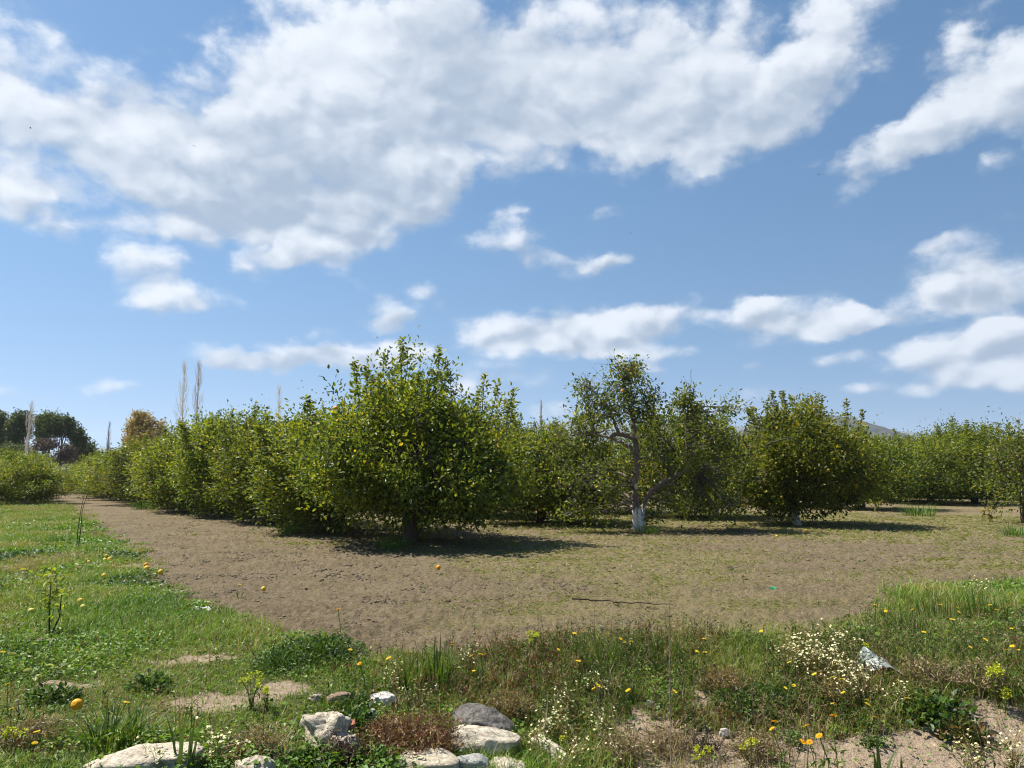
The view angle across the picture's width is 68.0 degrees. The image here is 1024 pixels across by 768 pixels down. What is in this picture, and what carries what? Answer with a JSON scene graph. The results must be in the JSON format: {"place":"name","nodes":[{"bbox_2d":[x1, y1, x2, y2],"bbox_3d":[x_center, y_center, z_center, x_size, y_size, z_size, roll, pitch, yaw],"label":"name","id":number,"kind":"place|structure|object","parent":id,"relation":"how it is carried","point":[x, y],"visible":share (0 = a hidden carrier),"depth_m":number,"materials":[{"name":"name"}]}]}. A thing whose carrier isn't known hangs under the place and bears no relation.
{"place":"outdoors","nodes":[
{"label":"outdoors","id":0,"kind":"place"},
{"bbox_2d":[0,483,1023,767],"bbox_3d":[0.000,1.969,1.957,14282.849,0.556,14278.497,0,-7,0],"label":"field","id":1,"kind":"structure","parent":0,"point":[304,599],"depth_m":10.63,"materials":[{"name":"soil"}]},
{"bbox_2d":[1,726,28,758],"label":"spurge","id":2,"kind":"object","parent":1,"relation":"on","point":[10,731],"visible":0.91,"depth_m":4.28,"materials":[{"name":"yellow plant"}]},
{"bbox_2d":[1,407,34,445],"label":"dark tree","id":3,"kind":"object","parent":1,"relation":"on","point":[15,423],"visible":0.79,"depth_m":117.58,"materials":[{"name":"green plant"}]},
{"bbox_2d":[0,441,39,460],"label":"citrus tree","id":4,"kind":"object","parent":1,"relation":"on","point":[17,447],"visible":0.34,"depth_m":111.84,"materials":[{"name":"green plant"}]},
{"bbox_2d":[0,441,58,500],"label":"citrus tree","id":5,"kind":"object","parent":1,"relation":"on","point":[6,451],"visible":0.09,"depth_m":43.85,"materials":[{"name":"green plant"}]},
{"bbox_2d":[0,706,81,752],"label":"dried weed","id":6,"kind":"object","parent":1,"relation":"on","point":[33,726],"visible":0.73,"depth_m":4.47,"materials":[{"name":"brown plant"}]},
{"bbox_2d":[30,407,63,458],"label":"dark tree","id":7,"kind":"object","parent":1,"relation":"on","point":[44,425],"visible":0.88,"depth_m":114.92,"materials":[{"name":"green plant"}]},
{"bbox_2d":[0,448,94,504],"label":"citrus tree","id":8,"kind":"object","parent":1,"relation":"on","point":[33,482],"visible":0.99,"depth_m":39.05,"materials":[{"name":"green plant"}]},
{"bbox_2d":[20,565,80,636],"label":"sapling","id":9,"kind":"object","parent":1,"relation":"on","point":[56,593],"visible":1,"depth_m":7.58,"materials":[{"name":"green plant"}]},
{"bbox_2d":[20,681,83,707],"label":"leafy weed","id":10,"kind":"object","parent":1,"relation":"on","point":[35,696],"visible":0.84,"depth_m":5.33,"materials":[{"name":"green plant"}]},
{"bbox_2d":[28,437,80,467],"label":"bare tree","id":11,"kind":"object","parent":1,"relation":"on","point":[64,454],"visible":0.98,"depth_m":99.09,"materials":[{"name":"grey plant"}]},
{"bbox_2d":[51,412,78,468],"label":"dark tree","id":12,"kind":"object","parent":1,"relation":"on","point":[66,422],"visible":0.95,"depth_m":115.31,"materials":[{"name":"green plant"}]},
{"bbox_2d":[67,423,93,465],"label":"dark tree","id":13,"kind":"object","parent":1,"relation":"on","point":[78,439],"visible":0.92,"depth_m":115.31,"materials":[{"name":"green plant"}]},
{"bbox_2d":[26,686,177,754],"bbox_3d":[-2.393,1.967,4.440,0.716,0.367,0.785,-2,-7,17],"label":"grass tuft","id":14,"kind":"object","parent":1,"relation":"on","point":[108,740],"visible":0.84,"depth_m":4.42,"materials":[{"name":"plant"}]},
{"bbox_2d":[69,449,139,500],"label":"citrus tree","id":15,"kind":"object","parent":1,"relation":"on","point":[94,462],"visible":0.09,"depth_m":45.89,"materials":[{"name":"green plant"}]},
{"bbox_2d":[72,693,184,746],"bbox_3d":[-2.242,2.015,4.540,0.628,0.294,0.573,2,-7,-16],"label":"grass tuft","id":16,"kind":"object","parent":1,"relation":"on","point":[143,724],"visible":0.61,"depth_m":4.58,"materials":[{"name":"plant"}]},
{"bbox_2d":[78,431,179,505],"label":"citrus tree","id":17,"kind":"object","parent":1,"relation":"on","point":[120,458],"visible":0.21,"depth_m":38.38,"materials":[{"name":"green plant"}]},
{"bbox_2d":[83,741,203,767],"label":"stone","id":18,"kind":"object","parent":1,"relation":"on","point":[129,757],"visible":0.82,"depth_m":3.98,"materials":[{"name":"stone"}]},
{"bbox_2d":[119,408,171,450],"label":"ochre tree","id":19,"kind":"object","parent":1,"relation":"on","point":[138,424],"visible":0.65,"depth_m":104.59,"materials":[{"name":"brown plant"}]},
{"bbox_2d":[121,668,174,693],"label":"leafy weed","id":20,"kind":"object","parent":1,"relation":"on","point":[143,682],"visible":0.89,"depth_m":5.63,"materials":[{"name":"green plant"}]},
{"bbox_2d":[116,439,219,507],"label":"citrus tree","id":21,"kind":"object","parent":1,"relation":"on","point":[142,490],"visible":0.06,"depth_m":34.99,"materials":[{"name":"green plant"}]},
{"bbox_2d":[123,409,238,511],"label":"citrus tree","id":22,"kind":"object","parent":1,"relation":"on","point":[154,467],"visible":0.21,"depth_m":31.13,"materials":[{"name":"green plant"}]},
{"bbox_2d":[165,708,199,767],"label":"sword leaf plant","id":23,"kind":"object","parent":1,"relation":"on","point":[181,743],"visible":0.88,"depth_m":4.01,"materials":[{"name":"green plant"}]},
{"bbox_2d":[173,361,191,439],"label":"bare poplar","id":24,"kind":"object","parent":1,"relation":"on","point":[182,413],"visible":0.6,"depth_m":150.70,"materials":[{"name":"grey plant"}]},
{"bbox_2d":[192,358,203,425],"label":"bare poplar","id":25,"kind":"object","parent":1,"relation":"on","point":[199,386],"visible":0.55,"depth_m":152.86,"materials":[{"name":"grey plant"}]},
{"bbox_2d":[150,394,291,518],"bbox_3d":[-10.175,2.683,28.861,6.338,4.870,5.935,6,-9,-39],"label":"citrus tree","id":26,"kind":"object","parent":1,"relation":"on","point":[190,464],"visible":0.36,"depth_m":27.64,"materials":[{"name":"green plant"}]},
{"bbox_2d":[195,716,250,767],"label":"wild radish","id":27,"kind":"object","parent":1,"relation":"on","point":[221,746],"visible":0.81,"depth_m":4.15,"materials":[{"name":"green plant"}]},
{"bbox_2d":[180,403,319,524],"bbox_3d":[-7.551,2.687,24.831,5.354,3.901,6.557,7,-9,-44],"label":"citrus tree","id":28,"kind":"object","parent":1,"relation":"on","point":[235,475],"visible":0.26,"depth_m":24.07,"materials":[{"name":"green plant"}]},
{"bbox_2d":[204,716,297,764],"bbox_3d":[-1.510,2.091,4.392,0.537,0.254,0.484,4,-8,-31],"label":"dried weed","id":29,"kind":"object","parent":1,"relation":"on","point":[258,741],"visible":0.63,"depth_m":4.40,"materials":[{"name":"brown plant"}]},
{"bbox_2d":[238,670,263,708],"bbox_3d":[-1.790,2.115,5.231,0.157,0.259,0.162,0,-7,2],"label":"spurge","id":30,"kind":"object","parent":1,"relation":"on","point":[250,699],"visible":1,"depth_m":5.21,"materials":[{"name":"yellow plant"}]},
{"bbox_2d":[232,755,275,767],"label":"stone","id":31,"kind":"object","parent":1,"relation":"on","point":[269,763],"visible":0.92,"depth_m":4.08,"materials":[{"name":"stone"}]},
{"bbox_2d":[246,646,314,676],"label":"leafy weed","id":32,"kind":"object","parent":1,"relation":"on","point":[278,654],"visible":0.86,"depth_m":6.22,"materials":[{"name":"green plant"}]},
{"bbox_2d":[287,741,348,767],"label":"leafy weed","id":33,"kind":"object","parent":1,"relation":"on","point":[333,759],"visible":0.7,"depth_m":4.39,"materials":[{"name":"green plant"}]},
{"bbox_2d":[222,396,418,536],"bbox_3d":[-4.587,2.148,21.225,6.526,4.106,6.111,3,-7,-24],"label":"citrus tree","id":34,"kind":"object","parent":1,"relation":"on","point":[276,489],"visible":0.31,"depth_m":20.16,"materials":[{"name":"green plant"}]},
{"bbox_2d":[270,631,374,669],"bbox_3d":[-1.664,2.291,6.602,0.933,0.264,0.783,-2,-7,19],"label":"leafy weed","id":35,"kind":"object","parent":1,"relation":"on","point":[319,641],"visible":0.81,"depth_m":6.53,"materials":[{"name":"green plant"}]},
{"bbox_2d":[300,711,351,746],"bbox_3d":[-1.169,2.191,4.747,0.326,0.274,0.272,1,-7,-9],"label":"stone","id":36,"kind":"object","parent":1,"relation":"on","point":[318,724],"visible":0.52,"depth_m":4.70,"materials":[{"name":"stone"}]},
{"bbox_2d":[311,728,371,766],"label":"leafy weed","id":37,"kind":"object","parent":1,"relation":"on","point":[338,744],"visible":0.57,"depth_m":4.51,"materials":[{"name":"green plant"}]},
{"bbox_2d":[322,732,384,767],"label":"leafy weed","id":38,"kind":"object","parent":1,"relation":"on","point":[351,755],"visible":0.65,"depth_m":4.51,"materials":[{"name":"green plant"}]},
{"bbox_2d":[333,691,375,715],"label":"leafy weed","id":39,"kind":"object","parent":1,"relation":"on","point":[356,698],"visible":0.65,"depth_m":5.43,"materials":[{"name":"green plant"}]},
{"bbox_2d":[340,701,384,735],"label":"leafy weed","id":40,"kind":"object","parent":1,"relation":"on","point":[361,713],"visible":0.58,"depth_m":5.17,"materials":[{"name":"green plant"}]},
{"bbox_2d":[348,744,396,767],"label":"leafy weed","id":41,"kind":"object","parent":1,"relation":"on","point":[383,753],"visible":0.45,"depth_m":4.59,"materials":[{"name":"green plant"}]},
{"bbox_2d":[370,691,395,707],"bbox_3d":[-0.952,2.334,5.598,0.204,0.122,0.119,0,-7,0],"label":"stone","id":42,"kind":"object","parent":1,"relation":"on","point":[385,694],"visible":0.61,"depth_m":5.57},
{"bbox_2d":[350,712,423,747],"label":"dried weed","id":43,"kind":"object","parent":1,"relation":"on","point":[373,730],"visible":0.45,"depth_m":4.91,"materials":[{"name":"brown plant"}]},
{"bbox_2d":[370,532,417,550],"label":"grass tuft","id":44,"kind":"object","parent":1,"relation":"on","point":[394,545],"visible":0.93,"depth_m":16.11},
{"bbox_2d":[375,646,433,690],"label":"grass tuft","id":45,"kind":"object","parent":1,"relation":"on","point":[411,675],"visible":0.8,"depth_m":5.94,"materials":[{"name":"plant"}]},
{"bbox_2d":[272,325,554,543],"bbox_3d":[-2.378,1.195,17.910,6.314,5.245,6.711,5,-8,-37],"label":"citrus tree","id":46,"kind":"object","parent":1,"relation":"on","point":[441,472],"visible":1,"depth_m":16.59,"materials":[{"name":"green plant"}]},
{"bbox_2d":[358,701,475,765],"bbox_3d":[-0.629,2.304,4.968,0.740,0.345,0.752,2,-7,-20],"label":"dried weed","id":47,"kind":"object","parent":1,"relation":"on","point":[437,735],"visible":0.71,"depth_m":4.90,"materials":[{"name":"brown plant"}]},
{"bbox_2d":[399,674,437,706],"bbox_3d":[-0.692,2.311,5.662,0.329,0.269,0.208,-1,-7,11],"label":"wild radish","id":48,"kind":"object","parent":1,"relation":"on","point":[417,694],"visible":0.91,"depth_m":5.66,"materials":[{"name":"green plant"}]},
{"bbox_2d":[398,748,459,767],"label":"rock","id":49,"kind":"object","parent":1,"relation":"on","point":[447,758],"depth_m":4.62,"materials":[{"name":"stone"}]},
{"bbox_2d":[411,632,469,688],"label":"grass tuft","id":50,"kind":"object","parent":1,"relation":"on","point":[440,671],"visible":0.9,"depth_m":6.07,"materials":[{"name":"plant"}]},
{"bbox_2d":[458,753,488,767],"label":"rock","id":51,"kind":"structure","parent":1,"relation":"on","point":[482,760],"depth_m":4.71,"materials":[{"name":"stone"}]},
{"bbox_2d":[441,725,520,758],"bbox_3d":[-0.221,2.448,5.149,0.573,0.228,0.307,0,-7,0],"label":"stone","id":52,"kind":"object","parent":1,"relation":"on","point":[483,737],"visible":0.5,"depth_m":5.05,"materials":[{"name":"stone"}]},
{"bbox_2d":[451,703,515,732],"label":"stone","id":53,"kind":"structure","parent":1,"relation":"on","point":[475,714],"depth_m":5.34,"materials":[{"name":"stone"}]},
{"bbox_2d":[439,401,528,516],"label":"citrus tree","id":54,"kind":"object","parent":1,"relation":"on","point":[503,422],"depth_m":28.61,"materials":[{"name":"green plant"}]},
{"bbox_2d":[489,756,525,767],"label":"stone","id":55,"kind":"object","parent":1,"relation":"on","point":[512,765],"visible":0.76,"depth_m":4.86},
{"bbox_2d":[479,687,537,722],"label":"dried weed","id":56,"kind":"object","parent":1,"relation":"on","point":[509,706],"visible":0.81,"depth_m":5.65,"materials":[{"name":"brown plant"}]},
{"bbox_2d":[0,518,1023,767],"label":"ground cover","id":57,"kind":"object","parent":1,"relation":"on","point":[140,638],"visible":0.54,"depth_m":6.35,"materials":[{"name":"green plant"}]},
{"bbox_2d":[0,594,1023,767],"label":"bank weeds","id":58,"kind":"object","parent":1,"relation":"on","point":[634,648],"visible":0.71,"depth_m":6.23,"materials":[{"name":"green plant"}]},
{"bbox_2d":[514,717,550,760],"bbox_3d":[0.177,2.441,5.215,0.247,0.320,0.390,-3,-7,21],"label":"wild radish","id":59,"kind":"object","parent":1,"relation":"on","point":[536,737],"visible":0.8,"depth_m":5.19,"materials":[{"name":"white plant"}]},
{"bbox_2d":[471,413,632,523],"bbox_3d":[0.406,2.743,24.811,7.145,3.768,6.129,6,-9,-42],"label":"citrus tree","id":60,"kind":"object","parent":1,"relation":"on","point":[529,438],"visible":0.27,"depth_m":23.70,"materials":[{"name":"green plant"}]},
{"bbox_2d":[529,733,574,766],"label":"rotten plank","id":61,"kind":"object","parent":1,"relation":"on","point":[552,743],"visible":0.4,"depth_m":5.21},
{"bbox_2d":[90,509,1023,643],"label":"dry clippings","id":62,"kind":"object","parent":1,"relation":"on","point":[921,533],"visible":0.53,"depth_m":15.70,"materials":[{"name":"beige plant"}]},
{"bbox_2d":[532,699,583,737],"bbox_3d":[0.311,2.422,5.394,0.305,0.331,0.342,5,-9,-38],"label":"wild radish","id":63,"kind":"object","parent":1,"relation":"on","point":[554,723],"visible":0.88,"depth_m":5.41,"materials":[{"name":"white plant"}]},
{"bbox_2d":[552,680,581,721],"bbox_3d":[0.405,2.387,5.695,0.247,0.320,0.390,-3,-7,25],"label":"wild radish","id":64,"kind":"object","parent":1,"relation":"on","point":[566,702],"visible":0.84,"depth_m":5.70,"materials":[{"name":"green plant"}]},
{"bbox_2d":[550,436,657,513],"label":"citrus tree","id":65,"kind":"object","parent":1,"relation":"on","point":[620,475],"visible":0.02,"depth_m":30.56,"materials":[{"name":"green plant"}]},
{"bbox_2d":[588,706,621,748],"bbox_3d":[0.644,2.438,5.357,0.247,0.320,0.390,-4,-8,30],"label":"wild radish","id":66,"kind":"object","parent":1,"relation":"on","point":[606,723],"visible":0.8,"depth_m":5.37,"materials":[{"name":"white plant"}]},
{"bbox_2d":[579,630,638,666],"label":"grass tuft","id":67,"kind":"object","parent":1,"relation":"on","point":[598,654],"visible":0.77,"depth_m":6.47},
{"bbox_2d":[582,722,658,765],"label":"dried weed","id":68,"kind":"object","parent":1,"relation":"on","point":[616,739],"visible":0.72,"depth_m":5.18,"materials":[{"name":"brown plant"}]},
{"bbox_2d":[605,726,658,767],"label":"wild radish","id":69,"kind":"object","parent":1,"relation":"on","point":[625,756],"visible":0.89,"depth_m":5.09,"materials":[{"name":"green plant"}]},
{"bbox_2d":[536,349,774,531],"bbox_3d":[3.810,1.696,22.133,6.554,5.288,5.025,0,-7,0],"label":"citrus tree","id":70,"kind":"object","parent":1,"relation":"on","point":[591,468],"visible":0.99,"depth_m":21.40,"materials":[{"name":"green plant"}]},
{"bbox_2d":[628,625,703,660],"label":"grass tuft","id":71,"kind":"object","parent":1,"relation":"on","point":[675,647],"visible":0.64,"depth_m":6.54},
{"bbox_2d":[629,718,705,760],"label":"dried weed","id":72,"kind":"object","parent":1,"relation":"on","point":[665,741],"visible":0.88,"depth_m":5.24,"materials":[{"name":"brown plant"}]},
{"bbox_2d":[605,392,748,519],"bbox_3d":[6.107,2.648,27.946,6.350,4.719,5.184,2,-7,-18],"label":"citrus tree","id":73,"kind":"object","parent":1,"relation":"on","point":[649,480],"visible":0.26,"depth_m":27.19,"materials":[{"name":"green plant"}]},
{"bbox_2d":[685,725,739,764],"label":"dried weed","id":74,"kind":"object","parent":1,"relation":"on","point":[717,748],"visible":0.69,"depth_m":5.23,"materials":[{"name":"brown plant"}]},
{"bbox_2d":[692,662,761,694],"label":"dried weed","id":75,"kind":"object","parent":1,"relation":"on","point":[716,678],"visible":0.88,"depth_m":6.04,"materials":[{"name":"brown plant"}]},
{"bbox_2d":[706,686,765,721],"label":"leafy weed","id":76,"kind":"object","parent":1,"relation":"on","point":[743,695],"visible":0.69,"depth_m":5.75,"materials":[{"name":"green plant"}]},
{"bbox_2d":[738,737,759,767],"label":"spurge","id":77,"kind":"object","parent":1,"relation":"on","point":[753,741],"visible":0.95,"depth_m":5.04,"materials":[{"name":"yellow plant"}]},
{"bbox_2d":[716,724,794,765],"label":"dried weed","id":78,"kind":"object","parent":1,"relation":"on","point":[764,744],"visible":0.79,"depth_m":5.17,"materials":[{"name":"brown plant"}]},
{"bbox_2d":[745,680,807,706],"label":"leafy weed","id":79,"kind":"object","parent":1,"relation":"on","point":[762,686],"visible":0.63,"depth_m":5.89,"materials":[{"name":"green plant"}]},
{"bbox_2d":[769,632,811,675],"bbox_3d":[2.318,2.279,6.306,0.373,0.404,0.418,-4,-8,31],"label":"wild radish","id":80,"kind":"object","parent":1,"relation":"on","point":[783,658],"visible":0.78,"depth_m":6.26,"materials":[{"name":"white plant"}]},
{"bbox_2d":[709,388,918,525],"bbox_3d":[9.212,2.328,23.764,5.742,4.386,5.790,6,-9,-43],"label":"citrus tree","id":81,"kind":"object","parent":1,"relation":"on","point":[808,457],"visible":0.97,"depth_m":22.72,"materials":[{"name":"green plant"}]},
{"bbox_2d":[777,631,866,685],"bbox_3d":[2.501,2.262,6.111,0.672,0.517,0.538,-3,-7,25],"label":"wild radish","id":82,"kind":"object","parent":1,"relation":"on","point":[824,661],"visible":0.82,"depth_m":6.09,"materials":[{"name":"white plant"}]},
{"bbox_2d":[793,669,879,708],"bbox_3d":[2.493,2.390,5.959,0.616,0.306,0.633,1,-7,-5],"label":"dried weed","id":83,"kind":"object","parent":1,"relation":"on","point":[825,690],"visible":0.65,"depth_m":5.85,"materials":[{"name":"brown plant"}]},
{"bbox_2d":[820,657,878,704],"bbox_3d":[2.643,2.336,5.894,0.410,0.394,0.512,-5,-8,37],"label":"wild radish","id":84,"kind":"object","parent":1,"relation":"on","point":[865,677],"visible":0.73,"depth_m":5.87,"materials":[{"name":"white plant"}]},
{"bbox_2d":[802,414,943,509],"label":"citrus tree","id":85,"kind":"object","parent":1,"relation":"on","point":[896,451],"visible":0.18,"depth_m":33.31,"materials":[{"name":"green plant"}]},
{"bbox_2d":[855,733,891,748],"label":"leafy weed","id":86,"kind":"object","parent":1,"relation":"on","point":[873,742],"visible":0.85,"depth_m":5.34,"materials":[{"name":"green plant"}]},
{"bbox_2d":[856,647,903,674],"bbox_3d":[3.039,2.289,6.305,0.431,0.166,0.251,-4,-8,32],"label":"plastic sack","id":87,"kind":"object","parent":1,"relation":"on","point":[866,650],"visible":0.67,"depth_m":6.29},
{"bbox_2d":[863,600,954,636],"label":"grass tuft","id":88,"kind":"object","parent":1,"relation":"on","point":[907,624],"visible":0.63,"depth_m":7.40,"materials":[{"name":"plant"}]},
{"bbox_2d":[890,686,949,717],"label":"leafy weed","id":89,"kind":"object","parent":1,"relation":"on","point":[923,698],"visible":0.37,"depth_m":5.71,"materials":[{"name":"green plant"}]},
{"bbox_2d":[893,501,946,516],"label":"grass tuft","id":90,"kind":"object","parent":1,"relation":"on","point":[915,510],"visible":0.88,"depth_m":28.58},
{"bbox_2d":[882,651,973,692],"bbox_3d":[3.364,2.334,6.154,0.716,0.339,0.645,4,-8,-33],"label":"dried weed","id":91,"kind":"object","parent":1,"relation":"on","point":[933,676],"visible":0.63,"depth_m":6.02,"materials":[{"name":"brown plant"}]},
{"bbox_2d":[900,587,972,620],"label":"grass tuft","id":92,"kind":"object","parent":1,"relation":"on","point":[934,609],"visible":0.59,"depth_m":8.05,"materials":[{"name":"plant"}]},
{"bbox_2d":[903,687,981,730],"bbox_3d":[3.188,2.431,5.679,0.570,0.280,0.666,-7,-9,44],"label":"leafy weed","id":93,"kind":"object","parent":1,"relation":"on","point":[939,697],"visible":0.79,"depth_m":5.60,"materials":[{"name":"green plant"}]},
{"bbox_2d":[875,423,1014,504],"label":"citrus tree","id":94,"kind":"object","parent":1,"relation":"on","point":[959,449],"visible":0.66,"depth_m":38.63,"materials":[{"name":"green plant"}]},
{"bbox_2d":[903,409,1023,502],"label":"citrus tree","id":95,"kind":"object","parent":1,"relation":"on","point":[975,433],"visible":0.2,"depth_m":40.76,"materials":[{"name":"green plant"}]},
{"bbox_2d":[929,713,999,754],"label":"leafy weed","id":96,"kind":"object","parent":1,"relation":"on","point":[964,725],"visible":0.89,"depth_m":5.38,"materials":[{"name":"green plant"}]},
{"bbox_2d":[933,720,1011,767],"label":"wild radish","id":97,"kind":"object","parent":1,"relation":"on","point":[977,762],"visible":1,"depth_m":5.01,"materials":[{"name":"white plant"}]},
{"bbox_2d":[936,582,1022,619],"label":"grass tuft","id":98,"kind":"object","parent":1,"relation":"on","point":[981,605],"visible":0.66,"depth_m":8.06,"materials":[{"name":"plant"}]},
{"bbox_2d":[941,654,1022,697],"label":"dried weed","id":99,"kind":"object","parent":1,"relation":"on","point":[983,675],"visible":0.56,"depth_m":6.01,"materials":[{"name":"brown plant"}]},
{"bbox_2d":[949,406,1023,522],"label":"citrus tree","id":100,"kind":"object","parent":1,"relation":"on","point":[1017,486],"visible":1,"depth_m":24.47,"materials":[{"name":"green plant"}]},
{"bbox_2d":[985,661,1004,707],"bbox_3d":[3.713,2.318,5.828,0.142,0.352,0.202,-4,-8,32],"label":"spurge","id":101,"kind":"object","parent":1,"relation":"on","point":[997,669],"visible":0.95,"depth_m":5.81,"materials":[{"name":"yellow plant"}]},
{"bbox_2d":[985,722,1023,767],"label":"wild radish","id":102,"kind":"object","parent":1,"relation":"on","point":[1013,756],"visible":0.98,"depth_m":5.08,"materials":[{"name":"white plant"}]},
{"bbox_2d":[0,0,1023,451],"label":"sky","id":103,"kind":"structure","parent":0,"point":[261,192],"materials":[{"name":"blue"}]},
{"bbox_2d":[1,605,1023,767],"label":"dry grass","id":104,"kind":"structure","parent":0,"point":[599,635],"depth_m":5.71,"materials":[{"name":"plant"}]},
{"bbox_2d":[37,421,1000,471],"bbox_3d":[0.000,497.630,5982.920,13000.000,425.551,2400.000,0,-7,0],"label":"mountains","id":105,"kind":"structure","parent":0,"point":[736,427],"depth_m":5843.59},
{"bbox_2d":[727,414,918,442],"bbox_3d":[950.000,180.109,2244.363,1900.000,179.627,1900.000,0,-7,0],"label":"hill","id":106,"kind":"structure","parent":0,"point":[872,427],"depth_m":2028.67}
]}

